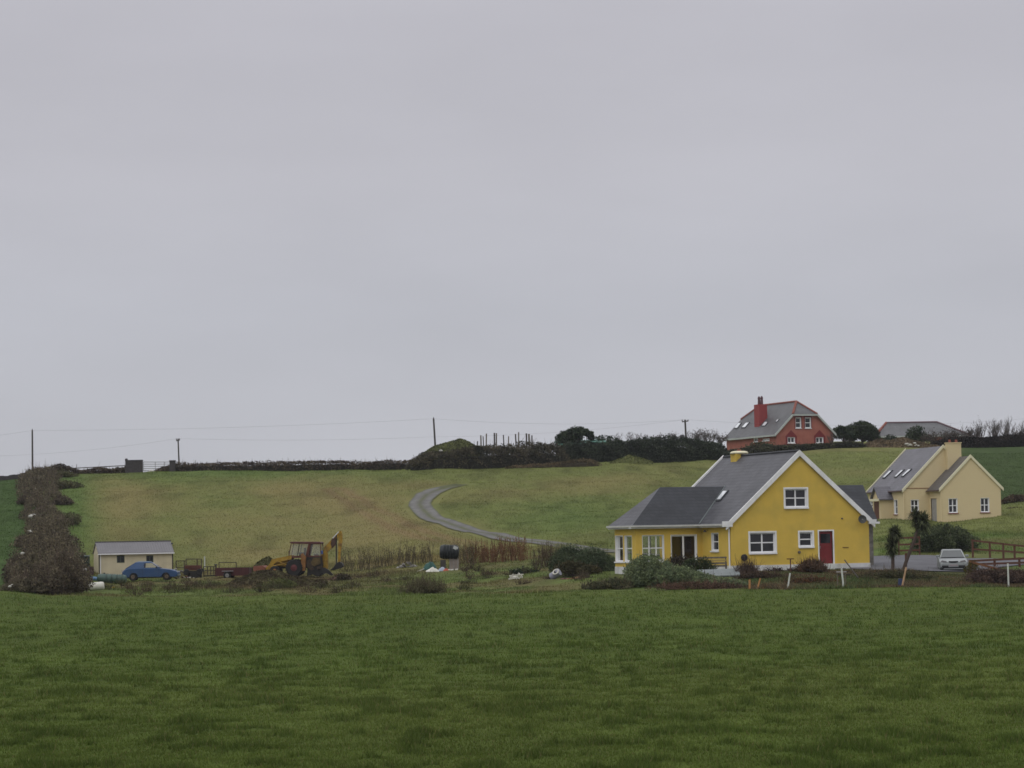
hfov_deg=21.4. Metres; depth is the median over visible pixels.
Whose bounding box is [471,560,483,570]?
weed tuft
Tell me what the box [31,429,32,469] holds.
telegraph pole
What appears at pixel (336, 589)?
weed tuft
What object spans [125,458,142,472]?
gate pillar
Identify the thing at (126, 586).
weed tuft
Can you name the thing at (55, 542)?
bramble bush
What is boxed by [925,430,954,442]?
bare tree
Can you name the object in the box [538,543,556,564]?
sapling
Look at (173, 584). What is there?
weed tuft
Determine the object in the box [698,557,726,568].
timber bench
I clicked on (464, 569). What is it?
weed tuft
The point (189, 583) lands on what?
weed tuft
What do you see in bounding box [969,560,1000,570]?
rail fence
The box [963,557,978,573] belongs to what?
yellowish bush
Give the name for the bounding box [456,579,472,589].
weed tuft
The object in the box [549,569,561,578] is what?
grey drum
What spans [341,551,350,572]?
sapling
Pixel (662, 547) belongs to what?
window
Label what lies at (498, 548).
sapling
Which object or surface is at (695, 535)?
patio door
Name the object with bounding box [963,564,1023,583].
dark scrub
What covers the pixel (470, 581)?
weed tuft
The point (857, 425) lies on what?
overhead wire
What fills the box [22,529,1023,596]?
rough grass
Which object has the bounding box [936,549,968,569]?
silver car
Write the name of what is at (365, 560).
sapling
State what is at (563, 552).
leafy bush
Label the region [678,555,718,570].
spiky shrub
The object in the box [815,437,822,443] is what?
window
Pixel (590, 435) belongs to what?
evergreen tree
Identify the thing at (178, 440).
telegraph pole
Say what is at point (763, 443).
garden bush
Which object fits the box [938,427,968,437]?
bare tree
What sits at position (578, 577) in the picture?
weed tuft
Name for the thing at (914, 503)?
window
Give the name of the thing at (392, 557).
sapling
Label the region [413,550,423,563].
sapling
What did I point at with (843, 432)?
evergreen tree
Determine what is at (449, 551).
oil tank
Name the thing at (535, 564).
weed tuft
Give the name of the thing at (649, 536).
window
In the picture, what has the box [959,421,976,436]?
bare tree
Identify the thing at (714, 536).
window
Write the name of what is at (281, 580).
weed tuft
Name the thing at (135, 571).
blue car
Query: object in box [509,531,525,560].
sapling
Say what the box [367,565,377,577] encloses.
weed tuft
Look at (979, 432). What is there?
bare tree
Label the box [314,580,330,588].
weed tuft
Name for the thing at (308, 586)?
weed tuft
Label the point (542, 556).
sapling
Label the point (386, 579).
weed tuft
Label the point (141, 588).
weed tuft
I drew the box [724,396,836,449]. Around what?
terracotta house
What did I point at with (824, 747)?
field grass
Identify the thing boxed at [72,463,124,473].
hedge
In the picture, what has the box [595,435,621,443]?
evergreen tree
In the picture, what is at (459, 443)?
grassy bank
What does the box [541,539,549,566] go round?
sapling
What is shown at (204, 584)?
weed tuft
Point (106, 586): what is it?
weed tuft
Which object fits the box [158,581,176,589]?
weed tuft
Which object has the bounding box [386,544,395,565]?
sapling
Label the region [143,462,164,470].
field gate
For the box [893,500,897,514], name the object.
window
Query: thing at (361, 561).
sapling
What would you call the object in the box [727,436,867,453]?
ragged hedge
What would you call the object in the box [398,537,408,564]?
sapling
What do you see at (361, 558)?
sapling
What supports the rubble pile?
on the ground at (448, 511)
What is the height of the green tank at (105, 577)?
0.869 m
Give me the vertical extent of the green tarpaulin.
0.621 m
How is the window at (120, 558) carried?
in the garden shed at (114, 557)
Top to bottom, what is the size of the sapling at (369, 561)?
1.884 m
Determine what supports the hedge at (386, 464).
on the ground at (448, 511)
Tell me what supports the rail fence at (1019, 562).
on the ground at (448, 511)
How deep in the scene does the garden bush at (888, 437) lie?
371.69 m
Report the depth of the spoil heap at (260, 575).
184.45 m
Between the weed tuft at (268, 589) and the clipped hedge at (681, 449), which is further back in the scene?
the clipped hedge at (681, 449)
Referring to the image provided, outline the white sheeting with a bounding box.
[426,567,438,571]
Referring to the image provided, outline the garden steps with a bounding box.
[835,560,858,577]
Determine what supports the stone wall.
on the ground at (448, 511)
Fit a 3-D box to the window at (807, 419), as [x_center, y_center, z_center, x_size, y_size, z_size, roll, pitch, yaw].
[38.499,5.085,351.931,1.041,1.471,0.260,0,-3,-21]
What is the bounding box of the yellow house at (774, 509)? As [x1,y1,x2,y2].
[606,449,879,573]
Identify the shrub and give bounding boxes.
[508,566,541,574]
[580,573,635,589]
[622,550,677,587]
[655,562,727,585]
[665,552,690,566]
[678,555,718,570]
[708,573,756,585]
[732,554,760,572]
[792,553,832,572]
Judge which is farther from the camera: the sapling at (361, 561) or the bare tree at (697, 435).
the bare tree at (697, 435)
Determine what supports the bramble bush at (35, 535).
on the ground at (448, 511)
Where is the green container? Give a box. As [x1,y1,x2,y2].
[80,555,89,567]
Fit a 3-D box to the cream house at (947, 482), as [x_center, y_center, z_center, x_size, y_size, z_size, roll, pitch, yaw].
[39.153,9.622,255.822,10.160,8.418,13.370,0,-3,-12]
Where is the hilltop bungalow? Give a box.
[877,421,967,439]
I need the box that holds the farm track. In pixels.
[408,484,659,554]
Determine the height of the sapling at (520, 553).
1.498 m
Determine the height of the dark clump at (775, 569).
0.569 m
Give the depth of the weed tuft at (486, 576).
180.10 m
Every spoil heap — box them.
[223,569,327,588]
[252,556,271,571]
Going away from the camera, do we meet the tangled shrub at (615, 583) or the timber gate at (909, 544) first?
the tangled shrub at (615, 583)
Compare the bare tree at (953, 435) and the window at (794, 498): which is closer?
the window at (794, 498)
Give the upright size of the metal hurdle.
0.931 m
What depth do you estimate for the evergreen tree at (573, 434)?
339.34 m
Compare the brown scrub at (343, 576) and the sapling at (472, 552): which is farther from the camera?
the sapling at (472, 552)
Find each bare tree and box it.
[687,429,708,439]
[698,428,718,441]
[714,432,729,443]
[826,434,834,442]
[919,431,932,442]
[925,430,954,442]
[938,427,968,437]
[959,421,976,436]
[970,417,987,436]
[984,418,1001,436]
[999,417,1015,434]
[1010,421,1023,434]
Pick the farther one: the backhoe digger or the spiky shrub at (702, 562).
the backhoe digger
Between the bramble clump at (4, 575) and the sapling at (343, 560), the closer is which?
the bramble clump at (4, 575)
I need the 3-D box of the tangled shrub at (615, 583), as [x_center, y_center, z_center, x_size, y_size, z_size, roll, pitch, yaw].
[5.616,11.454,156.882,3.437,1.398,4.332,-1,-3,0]
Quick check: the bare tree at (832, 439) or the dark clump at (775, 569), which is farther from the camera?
the bare tree at (832, 439)
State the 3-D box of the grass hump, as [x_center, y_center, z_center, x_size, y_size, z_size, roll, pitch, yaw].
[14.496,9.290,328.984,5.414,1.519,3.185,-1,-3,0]
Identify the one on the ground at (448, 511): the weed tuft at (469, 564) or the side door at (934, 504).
the weed tuft at (469, 564)
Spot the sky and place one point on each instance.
(244, 216)
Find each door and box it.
[671,534,696,557]
[819,531,832,563]
[932,499,936,520]
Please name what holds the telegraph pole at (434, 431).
on the ground at (448, 511)
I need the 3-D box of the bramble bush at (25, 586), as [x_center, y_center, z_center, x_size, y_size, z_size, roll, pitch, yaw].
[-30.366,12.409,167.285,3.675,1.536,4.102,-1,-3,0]
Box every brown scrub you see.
[330,572,355,580]
[579,568,592,578]
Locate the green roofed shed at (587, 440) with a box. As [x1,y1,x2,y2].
[555,439,605,446]
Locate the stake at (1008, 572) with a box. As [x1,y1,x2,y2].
[1007,563,1008,584]
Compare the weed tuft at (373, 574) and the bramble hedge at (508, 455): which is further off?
the bramble hedge at (508, 455)
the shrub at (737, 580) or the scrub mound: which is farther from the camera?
the scrub mound
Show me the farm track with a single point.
(420, 505)
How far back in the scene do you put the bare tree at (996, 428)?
361.79 m
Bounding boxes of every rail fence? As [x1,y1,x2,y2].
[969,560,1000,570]
[971,539,1023,557]
[973,557,1023,566]
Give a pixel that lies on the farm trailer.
(231, 572)
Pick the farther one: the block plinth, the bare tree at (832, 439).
the bare tree at (832, 439)
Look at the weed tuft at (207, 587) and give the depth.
179.36 m
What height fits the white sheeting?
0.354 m
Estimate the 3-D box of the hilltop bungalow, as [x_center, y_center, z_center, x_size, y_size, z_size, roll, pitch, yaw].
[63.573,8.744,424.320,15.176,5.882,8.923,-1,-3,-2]
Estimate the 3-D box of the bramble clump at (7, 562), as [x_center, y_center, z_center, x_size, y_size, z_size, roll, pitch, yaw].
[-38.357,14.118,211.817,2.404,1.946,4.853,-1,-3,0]
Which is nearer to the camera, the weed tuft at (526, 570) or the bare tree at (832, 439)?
the weed tuft at (526, 570)
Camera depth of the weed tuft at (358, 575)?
196.92 m
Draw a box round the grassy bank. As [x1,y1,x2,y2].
[423,438,477,459]
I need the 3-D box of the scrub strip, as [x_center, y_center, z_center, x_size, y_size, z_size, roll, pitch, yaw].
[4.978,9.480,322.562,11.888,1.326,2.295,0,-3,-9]
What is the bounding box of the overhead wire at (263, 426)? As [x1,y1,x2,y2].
[136,419,420,429]
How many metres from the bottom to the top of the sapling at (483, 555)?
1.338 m
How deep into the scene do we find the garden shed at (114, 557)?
222.75 m
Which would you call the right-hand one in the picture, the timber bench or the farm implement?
the timber bench
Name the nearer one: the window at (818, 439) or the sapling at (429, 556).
the sapling at (429, 556)
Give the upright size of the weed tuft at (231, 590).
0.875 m
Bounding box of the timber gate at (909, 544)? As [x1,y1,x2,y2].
[898,536,920,554]
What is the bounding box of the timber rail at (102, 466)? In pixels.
[80,465,124,468]
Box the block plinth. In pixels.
[440,558,458,569]
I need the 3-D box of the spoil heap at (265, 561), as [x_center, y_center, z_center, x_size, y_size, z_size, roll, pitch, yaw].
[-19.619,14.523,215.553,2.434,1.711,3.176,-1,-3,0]
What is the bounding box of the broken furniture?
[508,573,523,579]
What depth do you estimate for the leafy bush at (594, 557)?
176.97 m
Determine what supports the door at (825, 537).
in the yellow house at (774, 509)
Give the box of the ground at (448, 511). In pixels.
[0,441,1023,767]
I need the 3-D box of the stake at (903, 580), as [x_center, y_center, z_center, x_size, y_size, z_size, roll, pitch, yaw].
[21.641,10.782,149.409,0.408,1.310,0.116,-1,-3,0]
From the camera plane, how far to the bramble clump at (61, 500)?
281.07 m
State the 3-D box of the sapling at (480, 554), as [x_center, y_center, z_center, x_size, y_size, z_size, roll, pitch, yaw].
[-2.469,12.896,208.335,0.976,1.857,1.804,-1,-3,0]
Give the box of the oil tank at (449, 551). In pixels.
[439,544,458,558]
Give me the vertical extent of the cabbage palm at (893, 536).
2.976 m
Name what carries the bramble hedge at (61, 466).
on the ground at (448, 511)
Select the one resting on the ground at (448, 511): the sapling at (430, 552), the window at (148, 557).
the sapling at (430, 552)
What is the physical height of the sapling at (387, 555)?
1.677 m
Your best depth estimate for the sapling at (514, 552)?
207.79 m
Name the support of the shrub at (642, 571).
on the ground at (448, 511)
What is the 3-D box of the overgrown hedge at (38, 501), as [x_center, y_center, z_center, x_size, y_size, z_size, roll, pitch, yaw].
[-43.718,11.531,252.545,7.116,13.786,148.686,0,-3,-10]
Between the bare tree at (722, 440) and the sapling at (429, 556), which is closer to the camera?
the sapling at (429, 556)
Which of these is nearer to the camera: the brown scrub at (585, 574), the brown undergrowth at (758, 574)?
the brown undergrowth at (758, 574)
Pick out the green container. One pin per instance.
(85, 557)
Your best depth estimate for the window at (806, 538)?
168.50 m
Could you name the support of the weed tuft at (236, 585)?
on the ground at (448, 511)
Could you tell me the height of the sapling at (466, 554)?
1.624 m
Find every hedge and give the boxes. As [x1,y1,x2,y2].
[2,458,87,581]
[33,463,79,478]
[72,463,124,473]
[154,456,409,471]
[404,440,569,470]
[557,433,730,462]
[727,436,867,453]
[929,430,1023,447]
[1001,493,1023,503]
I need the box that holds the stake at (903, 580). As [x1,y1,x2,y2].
[901,567,906,585]
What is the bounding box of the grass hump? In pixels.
[609,454,652,464]
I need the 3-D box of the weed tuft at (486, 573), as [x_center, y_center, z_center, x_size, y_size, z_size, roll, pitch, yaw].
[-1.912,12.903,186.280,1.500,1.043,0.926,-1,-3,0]
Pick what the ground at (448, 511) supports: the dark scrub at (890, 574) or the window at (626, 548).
the dark scrub at (890, 574)
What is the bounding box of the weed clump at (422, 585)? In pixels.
[396,570,450,593]
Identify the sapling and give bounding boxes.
[339,547,350,571]
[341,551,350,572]
[343,559,359,571]
[354,552,367,570]
[355,546,371,570]
[359,549,369,568]
[364,553,378,569]
[365,547,372,568]
[373,544,386,566]
[380,547,394,565]
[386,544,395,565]
[388,545,404,565]
[395,547,400,564]
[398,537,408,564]
[404,545,419,560]
[406,546,415,564]
[407,545,422,563]
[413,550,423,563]
[421,546,431,561]
[422,542,433,562]
[452,537,467,564]
[459,537,471,562]
[461,544,473,562]
[464,539,477,561]
[466,541,480,563]
[469,537,495,562]
[475,543,484,562]
[477,547,487,562]
[484,539,501,562]
[487,535,502,562]
[492,536,509,561]
[499,541,511,561]
[502,536,519,560]
[507,536,522,557]
[508,541,519,559]
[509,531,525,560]
[517,544,528,560]
[518,538,533,560]
[530,546,544,566]
[534,544,550,566]
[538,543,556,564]
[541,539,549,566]
[544,545,559,566]
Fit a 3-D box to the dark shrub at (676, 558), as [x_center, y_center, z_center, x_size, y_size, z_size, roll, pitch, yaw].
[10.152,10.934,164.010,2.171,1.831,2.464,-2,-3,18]
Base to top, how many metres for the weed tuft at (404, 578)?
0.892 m
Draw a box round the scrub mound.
[864,437,937,447]
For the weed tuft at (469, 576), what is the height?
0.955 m
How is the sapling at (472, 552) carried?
on the ground at (448, 511)
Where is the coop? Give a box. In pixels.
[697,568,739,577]
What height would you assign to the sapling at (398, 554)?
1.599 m
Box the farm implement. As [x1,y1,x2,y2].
[183,565,204,577]
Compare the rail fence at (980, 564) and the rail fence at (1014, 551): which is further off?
the rail fence at (1014, 551)
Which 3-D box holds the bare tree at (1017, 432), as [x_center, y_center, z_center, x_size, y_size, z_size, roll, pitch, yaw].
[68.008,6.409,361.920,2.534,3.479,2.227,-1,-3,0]
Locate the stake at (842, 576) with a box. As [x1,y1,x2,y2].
[841,568,843,585]
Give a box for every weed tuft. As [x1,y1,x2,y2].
[104,581,115,589]
[113,576,130,585]
[119,581,136,589]
[125,581,146,595]
[135,577,159,586]
[143,582,157,591]
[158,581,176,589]
[163,582,185,593]
[164,576,180,588]
[176,584,194,591]
[181,580,200,586]
[186,580,214,587]
[196,583,215,588]
[197,579,211,588]
[219,585,241,592]
[228,580,249,589]
[251,579,269,592]
[252,579,276,591]
[262,576,298,587]
[270,581,289,588]
[297,581,321,592]
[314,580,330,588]
[326,581,345,592]
[354,569,369,577]
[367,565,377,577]
[367,570,380,578]
[380,573,392,581]
[396,572,412,579]
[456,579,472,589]
[458,577,476,583]
[460,563,469,570]
[462,559,475,568]
[465,569,475,578]
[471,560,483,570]
[478,567,490,576]
[479,571,493,578]
[508,577,531,584]
[521,561,534,573]
[532,562,544,568]
[568,572,587,580]
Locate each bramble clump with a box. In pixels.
[0,558,22,581]
[3,554,23,565]
[14,494,25,503]
[14,533,27,547]
[51,493,77,504]
[53,478,86,488]
[56,468,79,476]
[57,510,83,524]
[79,563,93,578]
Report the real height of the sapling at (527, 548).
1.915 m
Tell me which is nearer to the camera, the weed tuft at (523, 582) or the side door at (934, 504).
the weed tuft at (523, 582)
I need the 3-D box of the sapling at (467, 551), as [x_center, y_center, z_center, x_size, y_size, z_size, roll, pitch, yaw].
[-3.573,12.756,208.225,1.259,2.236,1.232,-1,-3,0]
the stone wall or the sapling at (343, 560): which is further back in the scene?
the stone wall
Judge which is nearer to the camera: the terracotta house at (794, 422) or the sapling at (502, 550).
the sapling at (502, 550)
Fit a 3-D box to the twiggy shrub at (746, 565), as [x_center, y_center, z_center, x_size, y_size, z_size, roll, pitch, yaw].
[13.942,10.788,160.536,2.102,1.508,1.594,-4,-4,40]
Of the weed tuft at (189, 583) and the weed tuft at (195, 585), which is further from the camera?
the weed tuft at (189, 583)
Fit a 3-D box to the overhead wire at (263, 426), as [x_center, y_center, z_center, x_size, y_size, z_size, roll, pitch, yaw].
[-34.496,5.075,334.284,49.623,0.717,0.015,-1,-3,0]
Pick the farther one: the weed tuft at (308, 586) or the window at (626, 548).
the window at (626, 548)
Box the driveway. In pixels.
[851,555,1023,570]
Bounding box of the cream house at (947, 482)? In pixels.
[866,440,1003,521]
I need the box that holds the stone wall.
[0,474,22,480]
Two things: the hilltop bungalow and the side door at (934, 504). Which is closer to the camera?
the side door at (934, 504)
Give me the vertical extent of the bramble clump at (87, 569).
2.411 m
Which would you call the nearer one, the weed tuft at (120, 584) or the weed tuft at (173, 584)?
the weed tuft at (173, 584)
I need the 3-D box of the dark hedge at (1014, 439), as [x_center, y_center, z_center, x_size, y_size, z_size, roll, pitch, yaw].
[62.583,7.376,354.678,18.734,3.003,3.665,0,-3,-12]
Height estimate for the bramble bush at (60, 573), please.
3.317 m
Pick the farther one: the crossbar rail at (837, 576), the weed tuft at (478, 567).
the weed tuft at (478, 567)
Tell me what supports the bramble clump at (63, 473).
on the ground at (448, 511)
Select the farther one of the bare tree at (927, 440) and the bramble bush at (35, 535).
the bare tree at (927, 440)
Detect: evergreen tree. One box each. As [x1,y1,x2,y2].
[554,425,586,443]
[583,428,595,440]
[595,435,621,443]
[833,426,855,441]
[846,420,880,442]
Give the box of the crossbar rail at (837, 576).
[836,571,845,584]
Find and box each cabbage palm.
[882,524,904,568]
[902,506,935,568]
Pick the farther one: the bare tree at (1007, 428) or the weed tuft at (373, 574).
the bare tree at (1007, 428)
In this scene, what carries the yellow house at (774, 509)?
on the ground at (448, 511)
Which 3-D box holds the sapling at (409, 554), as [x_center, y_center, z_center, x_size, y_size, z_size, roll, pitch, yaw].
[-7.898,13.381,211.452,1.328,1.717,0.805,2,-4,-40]
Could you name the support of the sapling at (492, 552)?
on the ground at (448, 511)
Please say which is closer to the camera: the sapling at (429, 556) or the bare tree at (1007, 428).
the sapling at (429, 556)
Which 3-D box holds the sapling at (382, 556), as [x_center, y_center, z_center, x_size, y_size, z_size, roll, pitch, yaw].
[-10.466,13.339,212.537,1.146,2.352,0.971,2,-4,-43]
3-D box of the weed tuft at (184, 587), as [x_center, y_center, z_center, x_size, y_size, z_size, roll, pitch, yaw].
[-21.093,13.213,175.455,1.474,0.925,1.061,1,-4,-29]
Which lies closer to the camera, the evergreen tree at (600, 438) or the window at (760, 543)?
the window at (760, 543)
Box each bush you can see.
[0,548,95,594]
[0,574,49,593]
[6,531,84,579]
[8,516,74,562]
[544,540,583,571]
[552,554,603,577]
[573,544,614,572]
[741,437,776,451]
[880,434,896,439]
[905,425,927,441]
[906,521,983,552]
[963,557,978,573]
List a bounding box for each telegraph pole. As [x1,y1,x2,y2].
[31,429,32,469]
[176,438,179,461]
[433,417,435,445]
[680,420,688,436]
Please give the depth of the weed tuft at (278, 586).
177.65 m
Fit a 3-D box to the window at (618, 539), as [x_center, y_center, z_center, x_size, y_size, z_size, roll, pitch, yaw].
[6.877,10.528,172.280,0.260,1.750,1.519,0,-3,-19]
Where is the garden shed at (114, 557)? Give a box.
[92,540,173,573]
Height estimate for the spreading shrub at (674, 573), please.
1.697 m
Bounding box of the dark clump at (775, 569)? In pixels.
[763,566,786,571]
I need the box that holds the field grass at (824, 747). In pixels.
[0,585,1023,767]
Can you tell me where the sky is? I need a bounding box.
[0,0,1023,475]
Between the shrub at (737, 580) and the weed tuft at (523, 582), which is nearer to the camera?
the shrub at (737, 580)
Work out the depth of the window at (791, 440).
351.00 m
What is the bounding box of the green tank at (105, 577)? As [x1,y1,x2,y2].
[97,573,126,583]
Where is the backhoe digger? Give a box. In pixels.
[253,531,343,575]
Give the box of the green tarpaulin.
[423,562,436,569]
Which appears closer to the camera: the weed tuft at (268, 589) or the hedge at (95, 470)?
the weed tuft at (268, 589)
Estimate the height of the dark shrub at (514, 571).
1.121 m
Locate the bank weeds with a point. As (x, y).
(911, 582)
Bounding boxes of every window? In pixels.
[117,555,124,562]
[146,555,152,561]
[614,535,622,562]
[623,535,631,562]
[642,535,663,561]
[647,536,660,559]
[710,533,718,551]
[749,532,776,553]
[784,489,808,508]
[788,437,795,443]
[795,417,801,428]
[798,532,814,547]
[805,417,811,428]
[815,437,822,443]
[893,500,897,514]
[910,499,918,512]
[948,498,958,513]
[980,498,990,512]
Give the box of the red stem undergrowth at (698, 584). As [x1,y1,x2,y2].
[645,571,748,589]
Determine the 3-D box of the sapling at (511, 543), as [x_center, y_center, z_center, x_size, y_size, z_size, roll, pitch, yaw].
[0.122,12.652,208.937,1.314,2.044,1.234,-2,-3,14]
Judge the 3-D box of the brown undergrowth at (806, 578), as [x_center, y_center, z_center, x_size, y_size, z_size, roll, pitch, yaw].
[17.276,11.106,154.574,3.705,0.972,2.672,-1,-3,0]
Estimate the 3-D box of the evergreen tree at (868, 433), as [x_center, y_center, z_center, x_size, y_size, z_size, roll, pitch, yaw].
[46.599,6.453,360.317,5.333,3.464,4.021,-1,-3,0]
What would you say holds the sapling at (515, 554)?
on the ground at (448, 511)
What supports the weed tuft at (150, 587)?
on the ground at (448, 511)
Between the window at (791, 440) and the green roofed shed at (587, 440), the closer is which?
the green roofed shed at (587, 440)
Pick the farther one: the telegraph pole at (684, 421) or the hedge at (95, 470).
the telegraph pole at (684, 421)
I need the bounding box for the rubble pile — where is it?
[397,561,415,567]
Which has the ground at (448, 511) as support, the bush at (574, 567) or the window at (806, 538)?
the bush at (574, 567)
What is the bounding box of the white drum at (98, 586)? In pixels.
[88,582,103,590]
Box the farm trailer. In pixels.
[203,564,251,577]
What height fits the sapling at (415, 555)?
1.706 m
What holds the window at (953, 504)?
in the cream house at (947, 482)
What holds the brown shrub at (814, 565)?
on the ground at (448, 511)
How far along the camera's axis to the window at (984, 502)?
250.12 m
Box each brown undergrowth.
[729,565,794,579]
[783,570,844,583]
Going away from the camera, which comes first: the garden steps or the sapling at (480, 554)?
the garden steps
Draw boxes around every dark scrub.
[858,565,938,578]
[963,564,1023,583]
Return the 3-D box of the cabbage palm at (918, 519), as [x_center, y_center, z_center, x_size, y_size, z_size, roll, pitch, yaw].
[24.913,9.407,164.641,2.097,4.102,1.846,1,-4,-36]
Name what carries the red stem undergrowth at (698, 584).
on the ground at (448, 511)
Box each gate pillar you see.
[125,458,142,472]
[169,460,175,471]
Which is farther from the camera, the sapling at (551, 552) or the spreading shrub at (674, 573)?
the sapling at (551, 552)
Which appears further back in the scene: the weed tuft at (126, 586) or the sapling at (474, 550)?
the sapling at (474, 550)
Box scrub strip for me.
[505,458,601,468]
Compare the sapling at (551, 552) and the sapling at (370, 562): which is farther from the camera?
the sapling at (370, 562)
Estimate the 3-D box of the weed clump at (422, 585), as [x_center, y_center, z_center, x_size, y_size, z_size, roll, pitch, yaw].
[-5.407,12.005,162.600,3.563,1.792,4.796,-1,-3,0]
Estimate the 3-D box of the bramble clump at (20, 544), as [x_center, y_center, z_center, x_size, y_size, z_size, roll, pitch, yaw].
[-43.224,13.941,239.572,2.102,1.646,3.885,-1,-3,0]
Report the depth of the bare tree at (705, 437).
340.69 m
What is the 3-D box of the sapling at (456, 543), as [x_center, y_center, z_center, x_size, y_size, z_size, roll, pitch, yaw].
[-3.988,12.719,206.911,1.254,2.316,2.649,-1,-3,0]
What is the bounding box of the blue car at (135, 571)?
[122,561,180,580]
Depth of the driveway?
179.23 m
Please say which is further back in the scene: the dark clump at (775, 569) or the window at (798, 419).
the window at (798, 419)
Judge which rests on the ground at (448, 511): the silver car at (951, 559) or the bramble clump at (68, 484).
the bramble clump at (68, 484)
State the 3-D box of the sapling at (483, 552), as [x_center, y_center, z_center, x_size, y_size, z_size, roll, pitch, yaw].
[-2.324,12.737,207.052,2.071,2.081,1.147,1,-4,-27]
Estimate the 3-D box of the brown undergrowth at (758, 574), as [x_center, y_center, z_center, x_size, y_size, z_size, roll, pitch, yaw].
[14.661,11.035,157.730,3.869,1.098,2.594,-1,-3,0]
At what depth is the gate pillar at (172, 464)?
329.56 m
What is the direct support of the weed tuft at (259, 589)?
on the ground at (448, 511)
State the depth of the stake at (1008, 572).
149.20 m
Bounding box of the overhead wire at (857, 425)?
[698,419,1015,425]
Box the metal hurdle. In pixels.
[203,566,216,576]
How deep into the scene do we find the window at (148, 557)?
222.84 m
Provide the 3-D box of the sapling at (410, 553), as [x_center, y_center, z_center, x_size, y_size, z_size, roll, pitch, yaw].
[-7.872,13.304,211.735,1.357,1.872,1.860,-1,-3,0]
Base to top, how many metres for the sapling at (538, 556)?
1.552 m
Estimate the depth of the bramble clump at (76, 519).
261.68 m
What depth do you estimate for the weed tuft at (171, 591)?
172.04 m
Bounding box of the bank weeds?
[741,567,1023,589]
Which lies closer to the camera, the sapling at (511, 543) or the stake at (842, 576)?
the stake at (842, 576)
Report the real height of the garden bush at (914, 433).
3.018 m
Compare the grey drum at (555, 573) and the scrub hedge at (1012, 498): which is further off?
the scrub hedge at (1012, 498)
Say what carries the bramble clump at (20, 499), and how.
on the ground at (448, 511)
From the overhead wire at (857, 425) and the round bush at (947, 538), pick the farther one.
the overhead wire at (857, 425)
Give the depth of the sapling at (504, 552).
206.61 m
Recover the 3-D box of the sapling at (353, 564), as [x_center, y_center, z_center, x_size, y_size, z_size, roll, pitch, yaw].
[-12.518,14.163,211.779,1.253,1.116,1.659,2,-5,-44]
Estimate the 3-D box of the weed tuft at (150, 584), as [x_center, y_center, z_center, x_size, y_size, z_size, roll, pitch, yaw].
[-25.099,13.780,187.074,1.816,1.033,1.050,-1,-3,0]
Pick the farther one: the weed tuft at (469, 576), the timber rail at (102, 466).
the timber rail at (102, 466)
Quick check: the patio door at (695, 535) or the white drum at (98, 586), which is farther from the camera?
the white drum at (98, 586)

